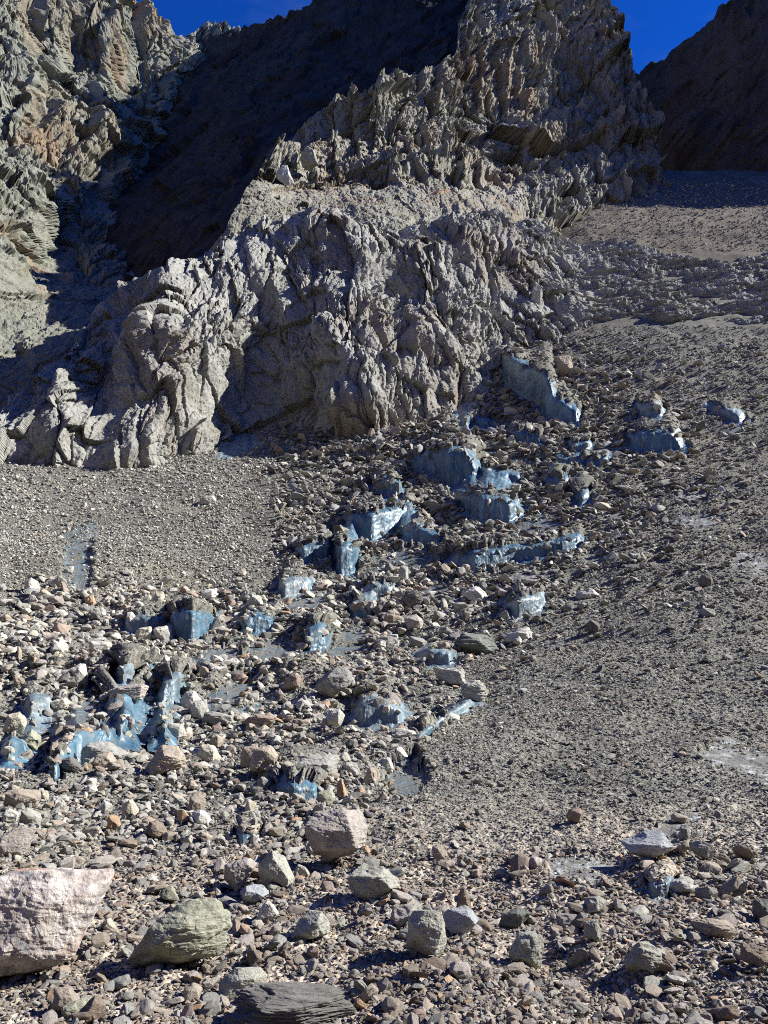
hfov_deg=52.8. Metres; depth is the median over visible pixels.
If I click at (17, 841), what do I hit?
boulder
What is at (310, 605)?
ice patch
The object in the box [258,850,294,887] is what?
boulder
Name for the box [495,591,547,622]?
ice patch
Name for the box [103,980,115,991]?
stone
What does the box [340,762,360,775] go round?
boulder
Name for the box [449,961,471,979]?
stone
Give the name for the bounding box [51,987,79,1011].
boulder
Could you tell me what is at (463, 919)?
boulder
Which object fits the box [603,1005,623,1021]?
stone
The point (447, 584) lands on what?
ice patch
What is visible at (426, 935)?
boulder
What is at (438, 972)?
stone
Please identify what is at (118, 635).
stone
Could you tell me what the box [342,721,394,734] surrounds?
ice patch
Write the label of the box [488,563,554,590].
ice patch
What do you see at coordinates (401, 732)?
boulder
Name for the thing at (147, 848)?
stone
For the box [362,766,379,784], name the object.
boulder
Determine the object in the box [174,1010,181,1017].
stone
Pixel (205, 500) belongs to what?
boulder
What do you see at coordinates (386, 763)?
stone
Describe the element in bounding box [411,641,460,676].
ice patch
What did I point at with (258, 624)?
ice patch
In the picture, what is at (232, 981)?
boulder
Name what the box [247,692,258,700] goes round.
stone
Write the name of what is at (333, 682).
boulder
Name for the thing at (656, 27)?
sky
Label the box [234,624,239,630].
stone
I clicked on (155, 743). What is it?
ice patch
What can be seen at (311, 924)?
boulder
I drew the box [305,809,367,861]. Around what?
boulder
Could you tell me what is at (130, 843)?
stone
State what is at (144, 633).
boulder
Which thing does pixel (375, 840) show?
stone
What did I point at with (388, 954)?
stone
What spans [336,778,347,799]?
boulder
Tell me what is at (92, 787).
stone
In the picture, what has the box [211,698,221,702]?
stone
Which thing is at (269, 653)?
ice patch
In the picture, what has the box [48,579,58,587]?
stone
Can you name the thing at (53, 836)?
stone
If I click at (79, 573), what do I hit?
ice patch
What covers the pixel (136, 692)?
boulder
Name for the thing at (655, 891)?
ice patch
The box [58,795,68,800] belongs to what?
stone
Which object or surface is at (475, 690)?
boulder
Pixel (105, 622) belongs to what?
stone
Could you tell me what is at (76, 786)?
stone
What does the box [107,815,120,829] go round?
stone
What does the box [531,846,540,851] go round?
stone
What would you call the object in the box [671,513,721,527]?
ice patch
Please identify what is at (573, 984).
stone
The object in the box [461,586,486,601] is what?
boulder
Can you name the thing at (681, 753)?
stone
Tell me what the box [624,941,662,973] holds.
boulder
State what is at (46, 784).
stone
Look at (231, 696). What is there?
ice patch
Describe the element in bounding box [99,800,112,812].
stone
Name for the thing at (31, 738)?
boulder
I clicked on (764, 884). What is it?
stone
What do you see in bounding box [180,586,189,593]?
stone
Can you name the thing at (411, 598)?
boulder
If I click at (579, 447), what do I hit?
ice patch
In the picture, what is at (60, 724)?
stone
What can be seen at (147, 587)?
stone
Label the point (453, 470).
ice patch
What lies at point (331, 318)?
cliff
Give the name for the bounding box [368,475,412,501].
ice patch
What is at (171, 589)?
stone
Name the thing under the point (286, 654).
stone
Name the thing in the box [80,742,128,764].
boulder
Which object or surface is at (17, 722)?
boulder
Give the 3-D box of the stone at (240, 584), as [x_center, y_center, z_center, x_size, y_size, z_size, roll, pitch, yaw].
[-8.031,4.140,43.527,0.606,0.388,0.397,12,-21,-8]
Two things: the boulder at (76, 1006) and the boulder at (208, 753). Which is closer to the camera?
the boulder at (76, 1006)
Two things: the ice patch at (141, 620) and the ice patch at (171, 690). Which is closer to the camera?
the ice patch at (171, 690)
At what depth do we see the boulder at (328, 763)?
14.01 m
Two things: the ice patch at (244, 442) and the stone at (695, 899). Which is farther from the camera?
the ice patch at (244, 442)
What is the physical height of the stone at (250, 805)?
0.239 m
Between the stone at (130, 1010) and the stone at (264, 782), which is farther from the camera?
the stone at (264, 782)
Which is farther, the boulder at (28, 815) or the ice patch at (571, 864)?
the boulder at (28, 815)
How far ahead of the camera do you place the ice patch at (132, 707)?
21.75 m
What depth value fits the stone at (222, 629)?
33.83 m
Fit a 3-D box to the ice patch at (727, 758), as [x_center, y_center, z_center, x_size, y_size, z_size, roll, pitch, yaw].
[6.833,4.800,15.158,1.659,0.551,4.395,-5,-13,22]
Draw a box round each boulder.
[0,826,35,855]
[0,867,113,976]
[2,712,26,733]
[3,788,40,808]
[18,729,40,750]
[19,807,41,824]
[50,697,71,709]
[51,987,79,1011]
[59,757,81,771]
[61,997,89,1018]
[70,663,87,686]
[79,995,106,1023]
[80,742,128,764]
[89,641,111,652]
[92,751,116,767]
[110,684,148,700]
[121,799,138,819]
[128,898,231,966]
[135,626,152,639]
[139,732,150,745]
[144,820,167,838]
[145,745,185,775]
[152,625,172,639]
[160,885,179,901]
[167,722,186,740]
[180,691,200,710]
[187,792,205,810]
[191,699,208,718]
[191,810,211,824]
[196,744,220,762]
[198,495,215,504]
[202,711,236,724]
[218,967,266,1000]
[224,858,256,891]
[225,981,355,1023]
[240,743,257,767]
[240,884,268,902]
[244,712,276,726]
[247,594,262,606]
[249,745,278,771]
[257,901,278,920]
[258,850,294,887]
[276,165,293,185]
[282,673,302,689]
[290,910,330,939]
[299,754,337,786]
[300,146,318,171]
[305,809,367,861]
[315,666,352,696]
[316,789,334,804]
[325,709,344,726]
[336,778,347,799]
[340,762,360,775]
[347,863,398,900]
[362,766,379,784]
[390,904,417,926]
[395,728,415,738]
[401,589,422,607]
[405,614,422,629]
[406,910,446,956]
[408,636,426,647]
[431,189,449,194]
[433,667,465,684]
[443,905,478,934]
[454,633,498,653]
[456,886,471,909]
[460,680,487,701]
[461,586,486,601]
[499,906,530,927]
[505,627,532,643]
[508,931,543,968]
[531,285,543,304]
[553,355,572,375]
[566,807,583,822]
[575,588,598,598]
[584,896,605,912]
[584,919,601,941]
[585,620,602,632]
[593,502,609,510]
[620,830,673,858]
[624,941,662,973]
[670,876,698,893]
[689,841,715,859]
[690,918,735,938]
[739,942,767,966]
[752,898,767,920]
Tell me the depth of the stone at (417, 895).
7.96 m
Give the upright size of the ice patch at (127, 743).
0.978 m
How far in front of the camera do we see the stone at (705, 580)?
35.17 m
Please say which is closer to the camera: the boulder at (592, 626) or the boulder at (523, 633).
the boulder at (592, 626)
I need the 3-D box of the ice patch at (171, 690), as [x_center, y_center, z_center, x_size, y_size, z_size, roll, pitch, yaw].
[-6.771,5.653,24.729,1.582,1.737,8.416,2,-12,-11]
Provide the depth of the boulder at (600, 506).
52.42 m
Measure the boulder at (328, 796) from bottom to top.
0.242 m
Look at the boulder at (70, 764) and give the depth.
14.37 m
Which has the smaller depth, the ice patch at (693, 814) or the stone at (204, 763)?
the ice patch at (693, 814)
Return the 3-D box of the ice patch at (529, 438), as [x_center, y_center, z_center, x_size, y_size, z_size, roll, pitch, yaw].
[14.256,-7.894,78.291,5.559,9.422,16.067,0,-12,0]
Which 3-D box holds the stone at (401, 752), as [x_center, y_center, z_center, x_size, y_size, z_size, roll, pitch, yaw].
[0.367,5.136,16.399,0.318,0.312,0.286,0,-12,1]
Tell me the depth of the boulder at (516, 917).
7.18 m
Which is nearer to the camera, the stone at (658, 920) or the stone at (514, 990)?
the stone at (514, 990)
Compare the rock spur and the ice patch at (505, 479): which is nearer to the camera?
the ice patch at (505, 479)
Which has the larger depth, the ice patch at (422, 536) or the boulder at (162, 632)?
the ice patch at (422, 536)
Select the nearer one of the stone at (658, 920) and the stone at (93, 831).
the stone at (658, 920)
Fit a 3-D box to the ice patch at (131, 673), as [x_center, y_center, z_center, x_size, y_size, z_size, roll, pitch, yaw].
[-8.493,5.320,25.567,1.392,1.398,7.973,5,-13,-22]
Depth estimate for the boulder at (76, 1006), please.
5.09 m
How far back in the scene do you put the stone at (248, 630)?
33.35 m
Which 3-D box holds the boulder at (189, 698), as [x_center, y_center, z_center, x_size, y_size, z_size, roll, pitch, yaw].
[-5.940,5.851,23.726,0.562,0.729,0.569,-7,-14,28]
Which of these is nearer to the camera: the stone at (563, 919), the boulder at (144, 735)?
the stone at (563, 919)
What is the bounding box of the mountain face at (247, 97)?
[106,0,467,280]
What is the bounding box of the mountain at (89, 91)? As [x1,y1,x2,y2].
[0,0,240,408]
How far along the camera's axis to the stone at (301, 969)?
5.89 m
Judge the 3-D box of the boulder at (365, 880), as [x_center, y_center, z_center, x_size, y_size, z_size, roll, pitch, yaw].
[-0.107,3.650,7.610,0.512,0.330,0.393,0,-12,-1]
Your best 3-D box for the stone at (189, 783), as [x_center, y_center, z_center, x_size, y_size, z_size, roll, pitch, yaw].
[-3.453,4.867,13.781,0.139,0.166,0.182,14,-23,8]
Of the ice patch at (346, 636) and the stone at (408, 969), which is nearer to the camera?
the stone at (408, 969)
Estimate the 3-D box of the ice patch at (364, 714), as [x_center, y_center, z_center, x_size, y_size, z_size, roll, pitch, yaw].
[-0.106,5.767,22.194,1.979,1.062,5.535,0,-12,0]
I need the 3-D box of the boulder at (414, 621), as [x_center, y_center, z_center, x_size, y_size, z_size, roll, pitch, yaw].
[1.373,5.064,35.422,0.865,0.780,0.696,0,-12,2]
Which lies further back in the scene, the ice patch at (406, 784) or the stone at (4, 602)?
the stone at (4, 602)
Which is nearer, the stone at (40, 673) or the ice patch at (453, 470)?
the stone at (40, 673)
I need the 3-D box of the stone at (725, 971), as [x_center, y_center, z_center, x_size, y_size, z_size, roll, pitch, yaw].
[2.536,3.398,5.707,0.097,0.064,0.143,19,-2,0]
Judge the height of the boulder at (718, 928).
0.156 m
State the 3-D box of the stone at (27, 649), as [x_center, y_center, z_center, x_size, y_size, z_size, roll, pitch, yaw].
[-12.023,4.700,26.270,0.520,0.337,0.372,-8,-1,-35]
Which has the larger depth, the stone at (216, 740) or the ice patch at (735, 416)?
the ice patch at (735, 416)
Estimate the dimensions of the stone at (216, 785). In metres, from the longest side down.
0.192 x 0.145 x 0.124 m
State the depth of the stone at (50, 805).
12.15 m
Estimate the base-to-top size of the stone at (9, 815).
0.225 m
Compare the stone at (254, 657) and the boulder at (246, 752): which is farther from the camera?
the stone at (254, 657)
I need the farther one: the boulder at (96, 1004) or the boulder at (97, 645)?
the boulder at (97, 645)
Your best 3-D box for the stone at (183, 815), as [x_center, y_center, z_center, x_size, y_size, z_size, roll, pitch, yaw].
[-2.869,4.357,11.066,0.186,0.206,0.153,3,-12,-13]
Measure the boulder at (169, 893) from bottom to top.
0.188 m
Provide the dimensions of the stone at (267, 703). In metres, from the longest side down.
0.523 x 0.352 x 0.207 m
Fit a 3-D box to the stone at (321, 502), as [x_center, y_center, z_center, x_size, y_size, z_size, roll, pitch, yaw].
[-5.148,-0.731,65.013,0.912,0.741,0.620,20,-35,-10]
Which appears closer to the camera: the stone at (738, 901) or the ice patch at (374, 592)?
the stone at (738, 901)
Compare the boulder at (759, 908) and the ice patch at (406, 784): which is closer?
the boulder at (759, 908)
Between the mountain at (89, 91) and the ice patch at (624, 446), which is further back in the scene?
the mountain at (89, 91)
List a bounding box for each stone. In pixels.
[0,599,11,605]
[0,629,8,634]
[1,808,19,822]
[13,762,21,767]
[22,645,38,653]
[26,765,35,770]
[35,668,46,679]
[41,801,54,809]
[42,782,57,787]
[45,834,56,839]
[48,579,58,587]
[49,820,64,825]
[50,641,68,653]
[56,722,65,727]
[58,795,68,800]
[60,735,72,742]
[71,782,81,791]
[84,594,95,604]
[84,825,99,835]
[86,784,97,793]
[94,712,107,718]
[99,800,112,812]
[102,619,108,625]
[103,918,114,931]
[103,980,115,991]
[105,843,115,848]
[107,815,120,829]
[108,632,120,638]
[115,587,123,592]
[117,839,137,847]
[121,1007,133,1015]
[132,861,149,872]
[135,601,143,606]
[141,585,151,589]
[143,844,153,851]
[151,592,164,600]
[161,650,171,655]
[163,781,170,787]
[167,588,176,591]
[171,794,183,798]
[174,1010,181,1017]
[177,809,189,821]
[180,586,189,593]
[182,835,192,843]
[183,983,202,1001]
[186,780,194,787]
[194,891,202,897]
[199,761,210,765]
[200,1001,220,1016]
[209,734,223,746]
[210,655,223,661]
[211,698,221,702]
[212,782,219,788]
[216,627,229,632]
[219,806,231,814]
[228,779,239,783]
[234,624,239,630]
[236,582,246,587]
[236,654,248,659]
[243,627,252,634]
[245,799,257,810]
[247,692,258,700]
[249,656,257,659]
[256,731,266,735]
[257,777,272,789]
[261,935,272,941]
[263,701,277,705]
[268,733,275,741]
[271,632,280,635]
[280,652,294,657]
[283,723,290,729]
[292,838,300,845]
[295,698,306,709]
[298,965,305,973]
[306,945,318,958]
[315,523,325,530]
[317,499,328,505]
[365,600,376,606]
[366,973,375,976]
[371,837,382,842]
[375,670,386,674]
[379,757,393,772]
[382,613,395,622]
[382,948,400,960]
[395,747,408,759]
[398,565,407,579]
[402,963,418,978]
[409,891,420,898]
[431,843,446,860]
[433,968,443,975]
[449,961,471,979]
[462,823,470,828]
[463,946,475,957]
[496,868,507,875]
[508,987,518,994]
[511,484,520,490]
[529,857,541,868]
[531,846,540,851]
[555,913,577,927]
[563,979,581,989]
[563,997,580,1002]
[567,721,573,726]
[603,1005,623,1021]
[630,905,648,915]
[655,918,668,927]
[671,813,689,822]
[678,751,686,757]
[678,825,690,840]
[690,897,701,901]
[698,573,712,586]
[699,607,715,616]
[714,810,723,818]
[720,965,733,976]
[731,861,750,873]
[731,897,742,905]
[760,880,767,888]
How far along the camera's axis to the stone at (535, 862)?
8.77 m
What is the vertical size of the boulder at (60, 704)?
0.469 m
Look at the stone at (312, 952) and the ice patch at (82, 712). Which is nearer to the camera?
the stone at (312, 952)
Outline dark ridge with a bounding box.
[635,0,767,171]
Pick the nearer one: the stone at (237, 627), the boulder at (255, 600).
the stone at (237, 627)
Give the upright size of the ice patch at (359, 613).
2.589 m
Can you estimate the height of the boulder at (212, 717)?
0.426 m
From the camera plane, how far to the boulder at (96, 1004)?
5.01 m
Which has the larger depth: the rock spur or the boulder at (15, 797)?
the rock spur
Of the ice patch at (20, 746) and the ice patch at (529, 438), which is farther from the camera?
the ice patch at (529, 438)
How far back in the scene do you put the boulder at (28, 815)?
10.80 m
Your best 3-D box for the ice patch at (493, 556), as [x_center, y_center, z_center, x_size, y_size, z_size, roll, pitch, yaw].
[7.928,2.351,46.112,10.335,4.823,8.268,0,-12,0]
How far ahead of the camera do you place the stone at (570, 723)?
18.50 m
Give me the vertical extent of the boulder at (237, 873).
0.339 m
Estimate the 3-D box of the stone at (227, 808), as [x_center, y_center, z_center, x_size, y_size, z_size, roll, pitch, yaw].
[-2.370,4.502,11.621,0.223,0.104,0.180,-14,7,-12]
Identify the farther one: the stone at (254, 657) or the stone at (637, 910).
the stone at (254, 657)
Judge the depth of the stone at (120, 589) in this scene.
40.63 m
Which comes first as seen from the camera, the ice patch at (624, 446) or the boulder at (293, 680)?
the boulder at (293, 680)
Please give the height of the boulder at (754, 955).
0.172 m
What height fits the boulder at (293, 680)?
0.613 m
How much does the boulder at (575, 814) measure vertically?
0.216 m
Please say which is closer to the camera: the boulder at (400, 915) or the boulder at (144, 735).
the boulder at (400, 915)
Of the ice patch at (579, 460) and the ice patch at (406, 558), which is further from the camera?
the ice patch at (579, 460)
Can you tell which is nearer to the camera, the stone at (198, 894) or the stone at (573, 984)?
the stone at (573, 984)
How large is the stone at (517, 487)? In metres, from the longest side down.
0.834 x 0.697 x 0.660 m
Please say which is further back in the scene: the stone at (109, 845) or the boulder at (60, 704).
the boulder at (60, 704)
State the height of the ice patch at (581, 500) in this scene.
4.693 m
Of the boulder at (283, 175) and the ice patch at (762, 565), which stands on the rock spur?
the boulder at (283, 175)
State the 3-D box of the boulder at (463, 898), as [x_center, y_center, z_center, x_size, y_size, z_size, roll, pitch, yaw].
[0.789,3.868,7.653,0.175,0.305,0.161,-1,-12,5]
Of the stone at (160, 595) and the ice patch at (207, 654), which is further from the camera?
the stone at (160, 595)
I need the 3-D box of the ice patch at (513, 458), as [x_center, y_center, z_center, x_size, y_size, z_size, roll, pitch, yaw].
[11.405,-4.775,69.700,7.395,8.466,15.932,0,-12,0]
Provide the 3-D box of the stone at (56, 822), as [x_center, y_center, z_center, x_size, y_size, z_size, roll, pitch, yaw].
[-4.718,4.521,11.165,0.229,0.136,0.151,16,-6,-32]
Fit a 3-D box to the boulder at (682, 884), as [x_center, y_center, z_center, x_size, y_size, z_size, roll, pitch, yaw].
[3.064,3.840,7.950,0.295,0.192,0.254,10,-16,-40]
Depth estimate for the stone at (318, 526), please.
54.94 m
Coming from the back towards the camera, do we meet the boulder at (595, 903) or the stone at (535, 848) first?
the stone at (535, 848)
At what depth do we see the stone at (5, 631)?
28.48 m
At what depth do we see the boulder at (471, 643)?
30.35 m
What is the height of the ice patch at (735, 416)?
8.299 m
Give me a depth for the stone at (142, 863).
8.94 m
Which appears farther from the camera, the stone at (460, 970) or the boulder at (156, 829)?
the boulder at (156, 829)
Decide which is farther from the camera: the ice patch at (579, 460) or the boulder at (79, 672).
the ice patch at (579, 460)
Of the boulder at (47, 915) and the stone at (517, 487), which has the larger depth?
the stone at (517, 487)
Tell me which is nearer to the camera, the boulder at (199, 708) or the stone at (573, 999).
the stone at (573, 999)
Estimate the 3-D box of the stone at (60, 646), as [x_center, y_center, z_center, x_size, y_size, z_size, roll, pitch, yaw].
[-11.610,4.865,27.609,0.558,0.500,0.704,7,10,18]
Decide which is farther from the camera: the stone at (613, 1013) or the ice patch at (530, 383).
the ice patch at (530, 383)
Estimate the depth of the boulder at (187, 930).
5.97 m
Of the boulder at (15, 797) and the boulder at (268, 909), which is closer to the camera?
the boulder at (268, 909)
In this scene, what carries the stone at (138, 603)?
on the ice patch at (141, 620)
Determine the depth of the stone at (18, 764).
16.09 m
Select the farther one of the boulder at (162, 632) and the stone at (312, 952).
the boulder at (162, 632)
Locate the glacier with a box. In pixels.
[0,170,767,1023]
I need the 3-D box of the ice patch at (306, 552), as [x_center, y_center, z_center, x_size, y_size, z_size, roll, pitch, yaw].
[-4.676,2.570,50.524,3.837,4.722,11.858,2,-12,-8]
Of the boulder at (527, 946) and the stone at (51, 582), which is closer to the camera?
the boulder at (527, 946)
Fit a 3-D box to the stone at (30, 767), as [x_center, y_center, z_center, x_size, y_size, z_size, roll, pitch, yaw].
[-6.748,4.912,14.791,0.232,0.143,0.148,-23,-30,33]
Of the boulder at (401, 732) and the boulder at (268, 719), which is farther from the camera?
the boulder at (268, 719)
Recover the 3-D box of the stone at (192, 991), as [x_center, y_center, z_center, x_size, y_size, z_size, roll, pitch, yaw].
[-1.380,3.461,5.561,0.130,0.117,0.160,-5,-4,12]
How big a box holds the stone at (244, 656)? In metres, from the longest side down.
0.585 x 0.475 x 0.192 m
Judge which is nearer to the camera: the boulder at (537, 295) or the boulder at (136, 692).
the boulder at (136, 692)
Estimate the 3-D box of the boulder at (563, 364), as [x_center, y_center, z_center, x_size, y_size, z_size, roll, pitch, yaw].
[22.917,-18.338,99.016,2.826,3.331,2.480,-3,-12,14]
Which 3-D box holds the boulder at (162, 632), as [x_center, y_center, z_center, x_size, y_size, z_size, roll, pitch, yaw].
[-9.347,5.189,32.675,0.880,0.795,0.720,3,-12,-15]
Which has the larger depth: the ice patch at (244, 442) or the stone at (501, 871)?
the ice patch at (244, 442)
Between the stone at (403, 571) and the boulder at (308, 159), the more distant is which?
the boulder at (308, 159)
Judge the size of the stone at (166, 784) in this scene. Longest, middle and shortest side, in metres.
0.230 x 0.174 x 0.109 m
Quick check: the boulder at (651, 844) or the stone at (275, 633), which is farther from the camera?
the stone at (275, 633)
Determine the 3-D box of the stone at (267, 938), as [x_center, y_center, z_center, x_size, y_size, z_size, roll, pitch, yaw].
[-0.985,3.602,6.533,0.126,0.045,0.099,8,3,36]
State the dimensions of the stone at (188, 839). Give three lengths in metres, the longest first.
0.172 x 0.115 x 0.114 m
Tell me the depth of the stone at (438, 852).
9.40 m
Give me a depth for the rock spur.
200.77 m
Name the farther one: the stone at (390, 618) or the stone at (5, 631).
the stone at (390, 618)
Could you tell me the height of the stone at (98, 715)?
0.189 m
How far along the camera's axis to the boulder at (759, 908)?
6.96 m
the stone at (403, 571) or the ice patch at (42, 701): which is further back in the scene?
the stone at (403, 571)
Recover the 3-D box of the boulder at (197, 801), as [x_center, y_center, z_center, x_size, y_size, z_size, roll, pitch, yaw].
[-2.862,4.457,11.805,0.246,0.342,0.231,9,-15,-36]
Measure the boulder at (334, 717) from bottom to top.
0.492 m
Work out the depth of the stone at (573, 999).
5.28 m
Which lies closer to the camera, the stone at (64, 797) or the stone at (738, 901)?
the stone at (738, 901)
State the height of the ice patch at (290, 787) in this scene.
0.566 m
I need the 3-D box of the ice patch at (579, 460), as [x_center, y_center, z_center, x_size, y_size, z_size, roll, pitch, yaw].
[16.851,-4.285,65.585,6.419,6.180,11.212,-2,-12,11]
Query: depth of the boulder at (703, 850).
8.82 m
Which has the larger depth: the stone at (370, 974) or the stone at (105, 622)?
the stone at (105, 622)
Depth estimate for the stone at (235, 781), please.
13.67 m
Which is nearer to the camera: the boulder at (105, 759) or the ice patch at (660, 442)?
the boulder at (105, 759)
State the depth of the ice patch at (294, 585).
42.41 m
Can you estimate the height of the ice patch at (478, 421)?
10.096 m
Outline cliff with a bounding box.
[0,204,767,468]
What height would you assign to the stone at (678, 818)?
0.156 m
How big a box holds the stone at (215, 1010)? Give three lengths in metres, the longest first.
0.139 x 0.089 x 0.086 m
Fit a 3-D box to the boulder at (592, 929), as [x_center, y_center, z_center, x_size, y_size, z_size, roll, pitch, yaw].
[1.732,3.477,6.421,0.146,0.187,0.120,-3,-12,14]
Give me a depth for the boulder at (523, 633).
31.09 m
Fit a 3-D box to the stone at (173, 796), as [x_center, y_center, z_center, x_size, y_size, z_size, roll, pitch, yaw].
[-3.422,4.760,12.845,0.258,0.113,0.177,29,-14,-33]
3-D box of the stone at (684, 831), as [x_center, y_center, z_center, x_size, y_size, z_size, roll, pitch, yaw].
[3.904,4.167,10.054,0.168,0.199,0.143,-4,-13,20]
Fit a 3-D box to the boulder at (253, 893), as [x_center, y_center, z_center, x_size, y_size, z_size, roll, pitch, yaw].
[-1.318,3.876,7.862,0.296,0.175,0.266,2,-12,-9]
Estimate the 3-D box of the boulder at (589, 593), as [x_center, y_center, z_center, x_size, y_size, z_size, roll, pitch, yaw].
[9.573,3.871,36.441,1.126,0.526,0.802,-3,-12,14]
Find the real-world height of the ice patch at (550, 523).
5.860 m
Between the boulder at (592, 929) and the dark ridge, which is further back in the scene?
the dark ridge
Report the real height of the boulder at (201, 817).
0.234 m
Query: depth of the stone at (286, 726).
20.92 m
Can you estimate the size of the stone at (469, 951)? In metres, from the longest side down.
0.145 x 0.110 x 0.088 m
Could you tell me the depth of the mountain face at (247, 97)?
254.93 m
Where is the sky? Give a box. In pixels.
[136,0,729,73]
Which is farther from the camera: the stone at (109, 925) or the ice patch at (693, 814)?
the ice patch at (693, 814)
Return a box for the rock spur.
[208,0,672,251]
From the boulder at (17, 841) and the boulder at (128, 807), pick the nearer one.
the boulder at (17, 841)
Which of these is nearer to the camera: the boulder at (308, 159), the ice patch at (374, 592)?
the ice patch at (374, 592)
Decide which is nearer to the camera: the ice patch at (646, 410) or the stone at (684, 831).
the stone at (684, 831)
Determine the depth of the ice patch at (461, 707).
21.47 m
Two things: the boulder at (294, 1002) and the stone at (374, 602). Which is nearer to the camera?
the boulder at (294, 1002)
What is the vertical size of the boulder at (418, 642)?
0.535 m
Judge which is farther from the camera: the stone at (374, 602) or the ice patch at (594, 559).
the ice patch at (594, 559)
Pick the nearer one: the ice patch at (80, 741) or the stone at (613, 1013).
the stone at (613, 1013)
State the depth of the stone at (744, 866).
8.45 m
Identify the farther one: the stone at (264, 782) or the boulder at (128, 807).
the stone at (264, 782)
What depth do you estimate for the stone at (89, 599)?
38.11 m
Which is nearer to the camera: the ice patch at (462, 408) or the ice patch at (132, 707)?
the ice patch at (132, 707)
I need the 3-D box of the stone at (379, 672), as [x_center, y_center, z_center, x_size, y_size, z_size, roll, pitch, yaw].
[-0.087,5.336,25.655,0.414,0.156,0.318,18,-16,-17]
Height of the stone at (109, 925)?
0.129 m
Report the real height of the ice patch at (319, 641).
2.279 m
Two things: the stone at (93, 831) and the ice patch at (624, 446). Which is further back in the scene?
the ice patch at (624, 446)
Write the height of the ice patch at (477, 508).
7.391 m
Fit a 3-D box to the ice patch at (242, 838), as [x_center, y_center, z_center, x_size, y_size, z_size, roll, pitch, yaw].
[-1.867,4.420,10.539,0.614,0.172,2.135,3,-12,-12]
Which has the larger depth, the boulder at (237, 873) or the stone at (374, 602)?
the stone at (374, 602)
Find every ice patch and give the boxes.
[0,735,37,769]
[11,692,53,734]
[44,728,116,799]
[49,683,108,748]
[62,520,99,604]
[101,694,149,728]
[109,718,148,751]
[110,663,137,694]
[123,610,166,634]
[144,716,177,752]
[148,670,189,718]
[165,606,220,642]
[189,640,239,670]
[206,671,266,715]
[216,429,263,467]
[232,610,273,634]
[236,830,261,846]
[245,633,303,659]
[273,772,320,801]
[274,576,320,599]
[279,590,346,611]
[292,539,336,565]
[300,621,334,653]
[320,622,370,656]
[330,540,363,580]
[341,501,417,543]
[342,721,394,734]
[346,599,373,625]
[347,693,413,730]
[359,580,397,601]
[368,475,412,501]
[368,547,435,574]
[387,754,428,797]
[398,522,442,549]
[407,445,482,493]
[411,576,460,610]
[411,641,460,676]
[415,694,484,737]
[442,532,587,572]
[449,490,527,524]
[450,400,475,427]
[458,412,499,429]
[475,466,524,495]
[483,449,543,472]
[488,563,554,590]
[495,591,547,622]
[499,422,543,446]
[501,353,583,426]
[505,510,575,537]
[542,470,569,485]
[542,845,618,886]
[552,452,612,467]
[565,439,593,457]
[567,487,592,510]
[581,548,606,564]
[589,438,635,456]
[624,423,689,454]
[632,400,666,422]
[644,876,674,902]
[653,807,700,840]
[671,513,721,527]
[673,486,708,507]
[697,735,767,781]
[702,402,752,431]
[731,549,767,579]
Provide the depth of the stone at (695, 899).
7.47 m
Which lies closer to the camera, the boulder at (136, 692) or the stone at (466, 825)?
the stone at (466, 825)
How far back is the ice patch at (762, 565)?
37.66 m

